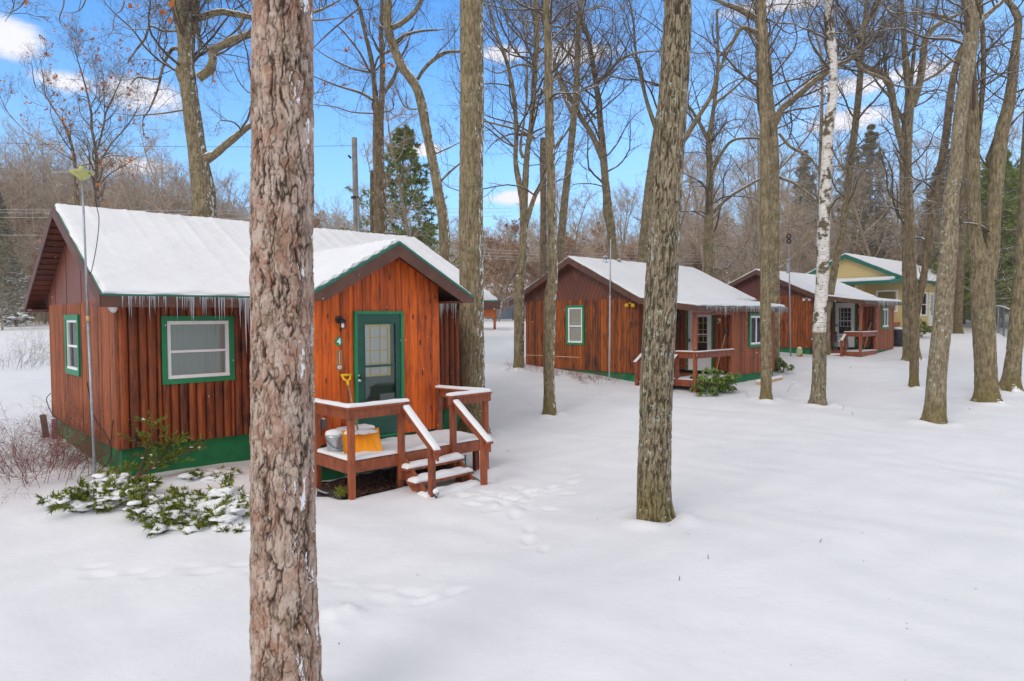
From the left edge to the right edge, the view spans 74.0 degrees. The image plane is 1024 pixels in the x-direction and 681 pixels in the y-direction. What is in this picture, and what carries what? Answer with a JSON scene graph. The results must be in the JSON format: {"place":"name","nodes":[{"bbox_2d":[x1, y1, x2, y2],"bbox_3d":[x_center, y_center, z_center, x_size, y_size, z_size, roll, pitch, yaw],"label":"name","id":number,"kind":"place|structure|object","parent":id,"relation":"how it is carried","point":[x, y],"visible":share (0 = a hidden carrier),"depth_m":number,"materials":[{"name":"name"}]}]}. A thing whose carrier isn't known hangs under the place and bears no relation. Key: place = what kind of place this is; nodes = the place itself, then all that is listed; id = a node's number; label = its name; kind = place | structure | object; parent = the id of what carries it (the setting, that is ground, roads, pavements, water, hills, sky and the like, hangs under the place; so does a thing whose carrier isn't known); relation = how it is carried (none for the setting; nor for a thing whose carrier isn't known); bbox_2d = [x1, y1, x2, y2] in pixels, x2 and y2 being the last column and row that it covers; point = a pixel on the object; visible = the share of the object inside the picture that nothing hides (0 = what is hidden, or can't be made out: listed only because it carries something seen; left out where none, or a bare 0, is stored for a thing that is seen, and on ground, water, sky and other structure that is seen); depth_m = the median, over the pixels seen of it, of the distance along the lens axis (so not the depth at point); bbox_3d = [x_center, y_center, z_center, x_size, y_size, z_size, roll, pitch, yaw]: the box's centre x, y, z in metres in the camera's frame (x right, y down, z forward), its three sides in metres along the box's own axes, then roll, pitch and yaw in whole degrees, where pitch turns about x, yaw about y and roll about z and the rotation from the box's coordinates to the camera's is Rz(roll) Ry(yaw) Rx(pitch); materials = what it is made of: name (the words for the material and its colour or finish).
{"place":"outdoors","nodes":[
{"label":"outdoors","id":0,"kind":"place"},
{"bbox_2d":[0,280,1023,680],"bbox_3d":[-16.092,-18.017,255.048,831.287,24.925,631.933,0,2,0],"label":"snow ground","id":1,"kind":"structure","parent":0,"point":[564,572],"depth_m":7.85,"materials":[{"name":"snow"}]},
{"bbox_2d":[0,192,28,329],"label":"hemlock","id":2,"kind":"object","parent":1,"relation":"on","point":[9,288],"visible":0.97,"depth_m":51.95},
{"bbox_2d":[0,256,36,326],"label":"spruce tree","id":3,"kind":"object","parent":1,"relation":"on","point":[14,318],"visible":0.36,"depth_m":57.64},
{"bbox_2d":[0,320,49,369],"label":"bare shrub","id":4,"kind":"object","parent":1,"relation":"on","point":[35,351],"visible":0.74,"depth_m":28.30,"materials":[{"name":"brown plant"}]},
{"bbox_2d":[26,221,48,323],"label":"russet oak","id":5,"kind":"object","parent":1,"relation":"on","point":[32,269],"visible":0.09,"depth_m":64.67,"materials":[{"name":"brown plant"}]},
{"bbox_2d":[22,129,109,257],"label":"bare tree","id":6,"kind":"object","parent":1,"relation":"on","point":[58,185],"visible":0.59,"depth_m":61.67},
{"bbox_2d":[52,166,98,478],"bbox_3d":[-6.635,-0.111,10.451,0.728,5.095,0.351,0,2,0],"label":"antenna mast","id":7,"kind":"object","parent":1,"relation":"on","point":[81,173],"visible":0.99,"depth_m":10.41,"materials":[{"name":"grey metal"}]},
{"bbox_2d":[0,12,171,245],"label":"maple tree","id":8,"kind":"object","parent":1,"relation":"on","point":[96,153],"visible":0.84,"depth_m":23.67,"materials":[{"name":"brown plant"}]},
{"bbox_2d":[0,393,172,502],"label":"bare shrub","id":9,"kind":"object","parent":1,"relation":"on","point":[60,450],"visible":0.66,"depth_m":11.40,"materials":[{"name":"plant"}]},
{"bbox_2d":[0,0,179,42],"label":"maple tree","id":10,"kind":"object","parent":1,"relation":"on","point":[170,4],"visible":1,"depth_m":10.96,"materials":[{"name":"brown plant"}]},
{"bbox_2d":[35,460,163,514],"bbox_3d":[-5.730,2.114,9.661,1.532,0.620,1.789,0,2,0],"label":"juniper","id":11,"kind":"object","parent":1,"relation":"on","point":[109,489],"visible":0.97,"depth_m":9.26,"materials":[{"name":"green needle foliage"},{"name":"snow"}]},
{"bbox_2d":[58,135,157,211],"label":"bare tree","id":12,"kind":"object","parent":1,"relation":"on","point":[113,198],"visible":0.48,"depth_m":59.16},
{"bbox_2d":[0,175,236,324],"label":"thicket","id":13,"kind":"object","parent":1,"relation":"on","point":[24,267],"visible":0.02,"depth_m":70.50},
{"bbox_2d":[117,410,206,478],"bbox_3d":[-5.650,1.642,10.893,0.914,1.174,1.305,0,2,23],"label":"juniper","id":14,"kind":"object","parent":1,"relation":"on","point":[161,459],"visible":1,"depth_m":10.94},
{"bbox_2d":[127,112,217,215],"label":"bare tree","id":15,"kind":"object","parent":1,"relation":"on","point":[165,206],"visible":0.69,"depth_m":64.49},
{"bbox_2d":[0,106,365,321],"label":"wood","id":16,"kind":"object","parent":1,"relation":"on","point":[33,180],"visible":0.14,"depth_m":78.71,"materials":[{"name":"plant"}]},
{"bbox_2d":[120,471,249,537],"bbox_3d":[-4.263,2.197,9.203,1.859,0.682,1.838,-1,2,-24],"label":"juniper","id":17,"kind":"object","parent":1,"relation":"on","point":[165,513],"visible":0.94,"depth_m":8.87,"materials":[{"name":"green needle foliage"},{"name":"snow"}]},
{"bbox_2d":[177,465,242,480],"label":"juniper","id":18,"kind":"object","parent":1,"relation":"on","point":[199,474],"visible":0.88,"depth_m":11.00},
{"bbox_2d":[200,508,249,532],"bbox_3d":[-3.540,2.334,8.876,1.126,0.421,1.178,-1,2,-22],"label":"juniper","id":19,"kind":"object","parent":1,"relation":"on","point":[223,521],"visible":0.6,"depth_m":8.63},
{"bbox_2d":[68,0,400,217],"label":"oak tree","id":20,"kind":"object","parent":1,"relation":"on","point":[188,16],"visible":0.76,"depth_m":19.12,"materials":[{"name":"brown plant"}]},
{"bbox_2d":[24,203,500,499],"bbox_3d":[-4.369,0.142,14.259,8.264,5.583,10.161,-2,3,-44],"label":"cabin","id":21,"kind":"object","parent":1,"relation":"on","point":[182,277],"visible":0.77,"depth_m":11.93,"materials":[{"name":"wood"}]},
{"bbox_2d":[64,314,80,375],"bbox_3d":[-8.480,0.081,13.154,0.105,1.161,1.185,-2,3,-44],"label":"window","id":22,"kind":"structure","parent":21,"relation":"in","point":[71,322],"depth_m":13.26,"materials":[{"name":"green paint"}]},
{"bbox_2d":[160,316,234,384],"bbox_3d":[-5.466,0.149,11.847,1.209,1.160,0.105,-2,3,-44],"label":"window","id":23,"kind":"structure","parent":21,"relation":"in","point":[202,348],"depth_m":11.84,"materials":[{"name":"green paint"}]},
{"bbox_2d":[324,429,342,451],"bbox_3d":[-2.869,1.608,10.993,0.320,0.360,0.320,-2,3,-44],"label":"pail","id":24,"kind":"object","parent":21,"relation":"on","point":[334,440],"visible":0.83,"depth_m":10.88,"materials":[{"name":"metal"}]},
{"bbox_2d":[340,373,382,453],"bbox_3d":[-2.560,1.203,11.236,0.612,1.247,1.056,-1,2,-24],"label":"snow shovel","id":25,"kind":"object","parent":21,"relation":"on","point":[367,440],"visible":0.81,"depth_m":10.99,"materials":[{"name":"orange plastic"}]},
{"bbox_2d":[353,311,403,436],"bbox_3d":[-2.354,0.596,12.064,1.003,2.235,0.140,-2,3,-44],"label":"door","id":26,"kind":"structure","parent":21,"relation":"in","point":[378,336],"depth_m":12.08,"materials":[{"name":"green paint"}]},
{"bbox_2d":[249,0,322,680],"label":"pine tree","id":27,"kind":"object","parent":1,"relation":"on","point":[285,644],"visible":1,"depth_m":4.25,"materials":[{"name":"red plant"}]},
{"bbox_2d":[348,137,359,231],"bbox_3d":[-5.937,-3.122,25.888,0.477,9.137,0.354,0,2,0],"label":"utility pole","id":28,"kind":"object","parent":1,"relation":"on","point":[356,222],"visible":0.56,"depth_m":25.72,"materials":[{"name":"grey wood"}]},
{"bbox_2d":[313,0,426,233],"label":"maple tree","id":29,"kind":"object","parent":1,"relation":"on","point":[380,222],"visible":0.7,"depth_m":21.67,"materials":[{"name":"brown plant"}]},
{"bbox_2d":[370,171,373,232],"bbox_3d":[-5.117,-2.356,24.935,0.286,7.643,0.316,0,2,0],"label":"snag","id":30,"kind":"object","parent":1,"relation":"on","point":[371,203],"visible":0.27,"depth_m":24.79,"materials":[{"name":"brown plant"}]},
{"bbox_2d":[319,125,426,234],"bbox_3d":[-6.733,-4.775,32.664,4.106,11.127,4.635,1,2,35],"label":"bare tree","id":31,"kind":"object","parent":1,"relation":"on","point":[367,159],"visible":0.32,"depth_m":32.08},
{"bbox_2d":[319,464,449,498],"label":"leaf litter","id":32,"kind":"object","parent":1,"relation":"on","point":[367,481],"visible":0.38,"depth_m":11.29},
{"bbox_2d":[351,92,458,266],"bbox_3d":[-3.649,-4.051,26.011,4.910,10.759,4.655,0,2,-2],"label":"bare tree","id":33,"kind":"object","parent":1,"relation":"on","point":[405,218],"visible":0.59,"depth_m":25.26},
{"bbox_2d":[339,123,488,271],"bbox_3d":[-5.529,-5.210,34.881,7.756,11.735,9.182,0,2,17],"label":"white pine","id":34,"kind":"object","parent":1,"relation":"on","point":[409,151],"visible":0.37,"depth_m":34.24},
{"bbox_2d":[353,0,500,262],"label":"oak tree","id":35,"kind":"object","parent":1,"relation":"on","point":[388,27],"visible":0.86,"depth_m":20.19,"materials":[{"name":"brown plant"}]},
{"bbox_2d":[0,140,898,319],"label":"wood","id":36,"kind":"object","parent":1,"relation":"on","point":[530,234],"visible":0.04,"depth_m":90.23,"materials":[{"name":"brown plant"}]},
{"bbox_2d":[457,0,491,437],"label":"oak tree","id":37,"kind":"object","parent":1,"relation":"on","point":[471,320],"visible":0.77,"depth_m":14.61,"materials":[{"name":"brown plant"}]},
{"bbox_2d":[484,284,526,318],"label":"shed","id":38,"kind":"structure","parent":1,"relation":"on","point":[508,313],"depth_m":74.90,"materials":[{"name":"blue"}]},
{"bbox_2d":[484,217,527,319],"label":"russet oak","id":39,"kind":"object","parent":1,"relation":"on","point":[515,227],"visible":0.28,"depth_m":67.45,"materials":[{"name":"brown plant"}]},
{"bbox_2d":[483,232,531,320],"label":"russet oak","id":40,"kind":"object","parent":1,"relation":"on","point":[492,273],"visible":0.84,"depth_m":62.91,"materials":[{"name":"brown plant"}]},
{"bbox_2d":[390,0,653,367],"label":"maple tree","id":41,"kind":"object","parent":1,"relation":"on","point":[522,184],"visible":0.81,"depth_m":24.30,"materials":[{"name":"brown plant"}]},
{"bbox_2d":[517,244,547,287],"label":"russet oak","id":42,"kind":"object","parent":1,"relation":"on","point":[534,273],"visible":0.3,"depth_m":64.32,"materials":[{"name":"brown plant"}]},
{"bbox_2d":[444,0,635,415],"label":"maple tree","id":43,"kind":"object","parent":1,"relation":"on","point":[549,400],"visible":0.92,"depth_m":17.14,"materials":[{"name":"brown plant"}]},
{"bbox_2d":[540,137,555,277],"bbox_3d":[1.518,-3.927,29.456,0.864,9.732,0.726,-2,2,-38],"label":"snag","id":44,"kind":"object","parent":1,"relation":"on","point":[543,236],"visible":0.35,"depth_m":29.23,"materials":[{"name":"brown plant"}]},
{"bbox_2d":[527,167,580,270],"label":"bare tree","id":45,"kind":"object","parent":1,"relation":"on","point":[537,227],"visible":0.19,"depth_m":65.79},
{"bbox_2d":[535,165,599,255],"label":"bare tree","id":46,"kind":"object","parent":1,"relation":"on","point":[568,211],"visible":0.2,"depth_m":73.69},
{"bbox_2d":[485,0,662,263],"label":"maple tree","id":47,"kind":"object","parent":1,"relation":"on","point":[562,223],"visible":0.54,"depth_m":29.60,"materials":[{"name":"brown plant"}]},
{"bbox_2d":[547,221,604,259],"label":"russet oak","id":48,"kind":"object","parent":1,"relation":"on","point":[572,245],"visible":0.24,"depth_m":60.58,"materials":[{"name":"brown plant"}]},
{"bbox_2d":[557,182,602,254],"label":"bare tree","id":49,"kind":"object","parent":1,"relation":"on","point":[580,205],"visible":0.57,"depth_m":68.29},
{"bbox_2d":[579,197,630,258],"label":"bare tree","id":50,"kind":"object","parent":1,"relation":"on","point":[603,242],"visible":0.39,"depth_m":45.74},
{"bbox_2d":[496,0,716,259],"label":"maple tree","id":51,"kind":"object","parent":1,"relation":"on","point":[608,213],"visible":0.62,"depth_m":30.07,"materials":[{"name":"brown plant"}]},
{"bbox_2d":[608,239,612,380],"bbox_3d":[3.305,-0.903,22.580,0.100,4.868,0.325,1,2,36],"label":"antenna mast","id":52,"kind":"object","parent":1,"relation":"on","point":[610,298],"visible":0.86,"depth_m":22.46,"materials":[{"name":"metal"}]},
{"bbox_2d":[596,183,640,259],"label":"bare tree","id":53,"kind":"object","parent":1,"relation":"on","point":[627,194],"visible":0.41,"depth_m":67.35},
{"bbox_2d":[600,177,643,245],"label":"bare tree","id":54,"kind":"object","parent":1,"relation":"on","point":[632,208],"visible":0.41,"depth_m":73.14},
{"bbox_2d":[606,186,638,261],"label":"bare tree","id":55,"kind":"object","parent":1,"relation":"on","point":[619,228],"visible":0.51,"depth_m":64.75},
{"bbox_2d":[618,239,638,261],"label":"russet oak","id":56,"kind":"object","parent":1,"relation":"on","point":[629,248],"visible":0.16,"depth_m":58.35,"materials":[{"name":"brown plant"}]},
{"bbox_2d":[509,255,787,392],"bbox_3d":[5.639,-0.460,25.976,7.990,5.363,8.646,2,3,45],"label":"cabin","id":57,"kind":"object","parent":1,"relation":"on","point":[711,308],"visible":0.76,"depth_m":23.47,"materials":[{"name":"wood"}]},
{"bbox_2d":[566,305,584,344],"bbox_3d":[2.253,-0.546,24.076,0.809,1.394,0.105,2,3,45],"label":"window","id":58,"kind":"structure","parent":57,"relation":"in","point":[575,314],"depth_m":24.10,"materials":[{"name":"green paint"}]},
{"bbox_2d":[686,310,713,371],"bbox_3d":[6.464,-0.021,23.353,1.000,2.150,0.140,2,3,45],"label":"door","id":59,"kind":"structure","parent":57,"relation":"in","point":[705,323],"depth_m":23.31,"materials":[{"name":"white paint"}]},
{"bbox_2d":[748,313,759,346],"bbox_3d":[8.534,-0.367,23.741,0.105,1.165,1.164,2,3,45],"label":"window","id":60,"kind":"structure","parent":57,"relation":"in","point":[753,318],"depth_m":23.63,"materials":[{"name":"green paint"}]},
{"bbox_2d":[636,0,691,522],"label":"oak tree","id":61,"kind":"object","parent":1,"relation":"on","point":[654,502],"visible":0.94,"depth_m":8.91,"materials":[{"name":"brown plant"}]},
{"bbox_2d":[637,147,705,266],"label":"bare tree","id":62,"kind":"object","parent":1,"relation":"on","point":[686,206],"visible":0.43,"depth_m":40.63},
{"bbox_2d":[644,140,729,265],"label":"bare tree","id":63,"kind":"object","parent":1,"relation":"on","point":[690,206],"visible":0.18,"depth_m":64.70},
{"bbox_2d":[573,0,821,262],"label":"maple tree","id":64,"kind":"object","parent":1,"relation":"on","point":[642,248],"visible":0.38,"depth_m":30.62,"materials":[{"name":"brown plant"}]},
{"bbox_2d":[680,134,737,274],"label":"bare tree","id":65,"kind":"object","parent":1,"relation":"on","point":[701,185],"visible":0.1,"depth_m":67.67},
{"bbox_2d":[684,214,736,281],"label":"russet oak","id":66,"kind":"object","parent":1,"relation":"on","point":[695,266],"visible":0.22,"depth_m":61.27,"materials":[{"name":"brown plant"}]},
{"bbox_2d":[685,189,736,281],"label":"bare tree","id":67,"kind":"object","parent":1,"relation":"on","point":[717,263],"visible":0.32,"depth_m":59.49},
{"bbox_2d":[681,107,740,265],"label":"bare tree","id":68,"kind":"object","parent":1,"relation":"on","point":[703,191],"visible":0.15,"depth_m":68.45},
{"bbox_2d":[681,130,745,274],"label":"bare tree","id":69,"kind":"object","parent":1,"relation":"on","point":[701,248],"visible":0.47,"depth_m":46.53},
{"bbox_2d":[689,367,740,396],"bbox_3d":[6.200,1.283,20.595,1.668,1.023,1.399,0,2,0],"label":"rhododendron","id":70,"kind":"object","parent":1,"relation":"on","point":[717,386],"visible":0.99,"depth_m":20.36,"materials":[{"name":"green plant"}]},
{"bbox_2d":[610,0,865,276],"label":"tree","id":71,"kind":"object","parent":1,"relation":"on","point":[709,213],"visible":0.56,"depth_m":33.62,"materials":[{"name":"brown plant"}]},
{"bbox_2d":[731,151,759,272],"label":"bare tree","id":72,"kind":"object","parent":1,"relation":"on","point":[741,258],"visible":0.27,"depth_m":49.82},
{"bbox_2d":[716,113,786,277],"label":"bare tree","id":73,"kind":"object","parent":1,"relation":"on","point":[740,273],"visible":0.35,"depth_m":51.30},
{"bbox_2d":[698,0,805,85],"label":"oak tree","id":74,"kind":"object","parent":1,"relation":"on","point":[739,9],"visible":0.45,"depth_m":27.03,"materials":[{"name":"brown plant"}]},
{"bbox_2d":[713,90,816,272],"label":"bare tree","id":75,"kind":"object","parent":1,"relation":"on","point":[757,232],"visible":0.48,"depth_m":46.25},
{"bbox_2d":[727,138,855,270],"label":"bare tree","id":76,"kind":"object","parent":1,"relation":"on","point":[787,201],"visible":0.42,"depth_m":57.07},
{"bbox_2d":[757,0,834,399],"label":"maple tree","id":77,"kind":"object","parent":1,"relation":"on","point":[765,303],"visible":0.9,"depth_m":19.20,"materials":[{"name":"brown plant"}]},
{"bbox_2d":[781,149,831,271],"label":"hemlock","id":78,"kind":"object","parent":1,"relation":"on","point":[801,183],"visible":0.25,"depth_m":69.17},
{"bbox_2d":[659,0,957,370],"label":"tree","id":79,"kind":"object","parent":1,"relation":"on","point":[774,122],"visible":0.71,"depth_m":26.13,"materials":[{"name":"brown plant"}]},
{"bbox_2d":[747,0,877,405],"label":"birch tree","id":80,"kind":"object","parent":1,"relation":"on","point":[819,371],"visible":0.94,"depth_m":18.47,"materials":[{"name":"white plant"}]},
{"bbox_2d":[727,259,901,356],"bbox_3d":[15.395,-1.333,34.885,7.784,5.667,8.646,2,3,45],"label":"cabin","id":81,"kind":"object","parent":1,"relation":"on","point":[853,309],"visible":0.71,"depth_m":31.86,"materials":[{"name":"wood"}]},
{"bbox_2d":[834,302,855,347],"bbox_3d":[15.791,-0.747,32.201,0.980,2.170,0.140,2,3,45],"label":"door","id":82,"kind":"structure","parent":81,"relation":"in","point":[844,312],"depth_m":32.21,"materials":[{"name":"white paint"}]},
{"bbox_2d":[779,142,850,273],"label":"bare tree","id":83,"kind":"object","parent":1,"relation":"on","point":[802,240],"visible":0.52,"depth_m":51.12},
{"bbox_2d":[793,194,848,272],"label":"bare tree","id":84,"kind":"object","parent":1,"relation":"on","point":[832,253],"visible":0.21,"depth_m":57.17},
{"bbox_2d":[773,0,897,208],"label":"maple tree","id":85,"kind":"object","parent":1,"relation":"on","point":[821,114],"visible":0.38,"depth_m":41.47,"materials":[{"name":"brown plant"}]},
{"bbox_2d":[744,0,951,354],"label":"maple tree","id":86,"kind":"object","parent":1,"relation":"on","point":[842,226],"visible":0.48,"depth_m":30.22,"materials":[{"name":"brown plant"}]},
{"bbox_2d":[830,143,876,254],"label":"hemlock","id":87,"kind":"object","parent":1,"relation":"on","point":[856,158],"visible":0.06,"depth_m":71.43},
{"bbox_2d":[819,117,901,258],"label":"bare tree","id":88,"kind":"object","parent":1,"relation":"on","point":[860,226],"visible":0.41,"depth_m":56.56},
{"bbox_2d":[830,156,899,256],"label":"bare tree","id":89,"kind":"object","parent":1,"relation":"on","point":[864,235],"visible":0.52,"depth_m":56.58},
{"bbox_2d":[837,123,918,260],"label":"hemlock","id":90,"kind":"object","parent":1,"relation":"on","point":[867,147],"visible":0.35,"depth_m":59.20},
{"bbox_2d":[806,253,953,331],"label":"house","id":91,"kind":"structure","parent":1,"relation":"on","point":[866,274],"depth_m":41.42,"materials":[{"name":"yellow"}]},
{"bbox_2d":[846,136,929,260],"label":"bare tree","id":92,"kind":"object","parent":1,"relation":"on","point":[899,190],"visible":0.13,"depth_m":65.14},
{"bbox_2d":[783,0,1019,360],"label":"tree","id":93,"kind":"object","parent":1,"relation":"on","point":[889,92],"visible":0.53,"depth_m":27.54,"materials":[{"name":"brown plant"}]},
{"bbox_2d":[865,157,940,265],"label":"bare tree","id":94,"kind":"object","parent":1,"relation":"on","point":[894,228],"visible":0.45,"depth_m":56.35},
{"bbox_2d":[882,130,949,260],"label":"bare tree","id":95,"kind":"object","parent":1,"relation":"on","point":[926,164],"visible":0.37,"depth_m":60.39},
{"bbox_2d":[893,198,939,268],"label":"bare tree","id":96,"kind":"object","parent":1,"relation":"on","point":[921,254],"visible":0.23,"depth_m":60.76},
{"bbox_2d":[840,0,1016,386],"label":"maple tree","id":97,"kind":"object","parent":1,"relation":"on","point":[915,294],"visible":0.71,"depth_m":21.52,"materials":[{"name":"brown plant"}]},
{"bbox_2d":[916,167,944,269],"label":"tree","id":98,"kind":"object","parent":1,"relation":"on","point":[938,225],"visible":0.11,"depth_m":60.62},
{"bbox_2d":[849,0,1023,402],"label":"tree","id":99,"kind":"object","parent":1,"relation":"on","point":[984,254],"visible":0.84,"depth_m":18.63,"materials":[{"name":"brown plant"}]},
{"bbox_2d":[874,0,1008,423],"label":"oak tree","id":100,"kind":"object","parent":1,"relation":"on","point":[935,407],"visible":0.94,"depth_m":16.08,"materials":[{"name":"brown plant"}]},
{"bbox_2d":[898,58,1016,333],"bbox_3d":[25.677,-8.411,38.996,7.098,16.599,5.450,1,2,29],"label":"maple tree","id":101,"kind":"object","parent":1,"relation":"on","point":[959,296],"visible":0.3,"depth_m":39.28,"materials":[{"name":"brown plant"}]},
{"bbox_2d":[914,101,1022,319],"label":"bare tree","id":102,"kind":"object","parent":1,"relation":"on","point":[940,212],"visible":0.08,"depth_m":58.84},
{"bbox_2d":[928,164,1019,315],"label":"white pine","id":103,"kind":"object","parent":1,"relation":"on","point":[1007,240],"visible":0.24,"depth_m":43.49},
{"bbox_2d":[933,147,1019,324],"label":"white pine","id":104,"kind":"object","parent":1,"relation":"on","point":[1011,164],"visible":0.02,"depth_m":48.71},
{"bbox_2d":[964,198,1016,326],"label":"white pine","id":105,"kind":"object","parent":1,"relation":"on","point":[1006,212],"visible":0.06,"depth_m":45.71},
{"bbox_2d":[967,305,1023,347],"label":"chain link fence","id":106,"kind":"object","parent":1,"relation":"on","point":[1003,309],"visible":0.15,"depth_m":37.99,"materials":[{"name":"grey metal"}]},
{"bbox_2d":[999,108,1023,391],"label":"oak tree","id":107,"kind":"object","parent":1,"relation":"on","point":[1011,380],"visible":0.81,"depth_m":20.58,"materials":[{"name":"brown plant"}]},
{"bbox_2d":[0,0,1023,273],"label":"sky","id":108,"kind":"structure","parent":0,"point":[332,175],"materials":[{"name":"blue"}]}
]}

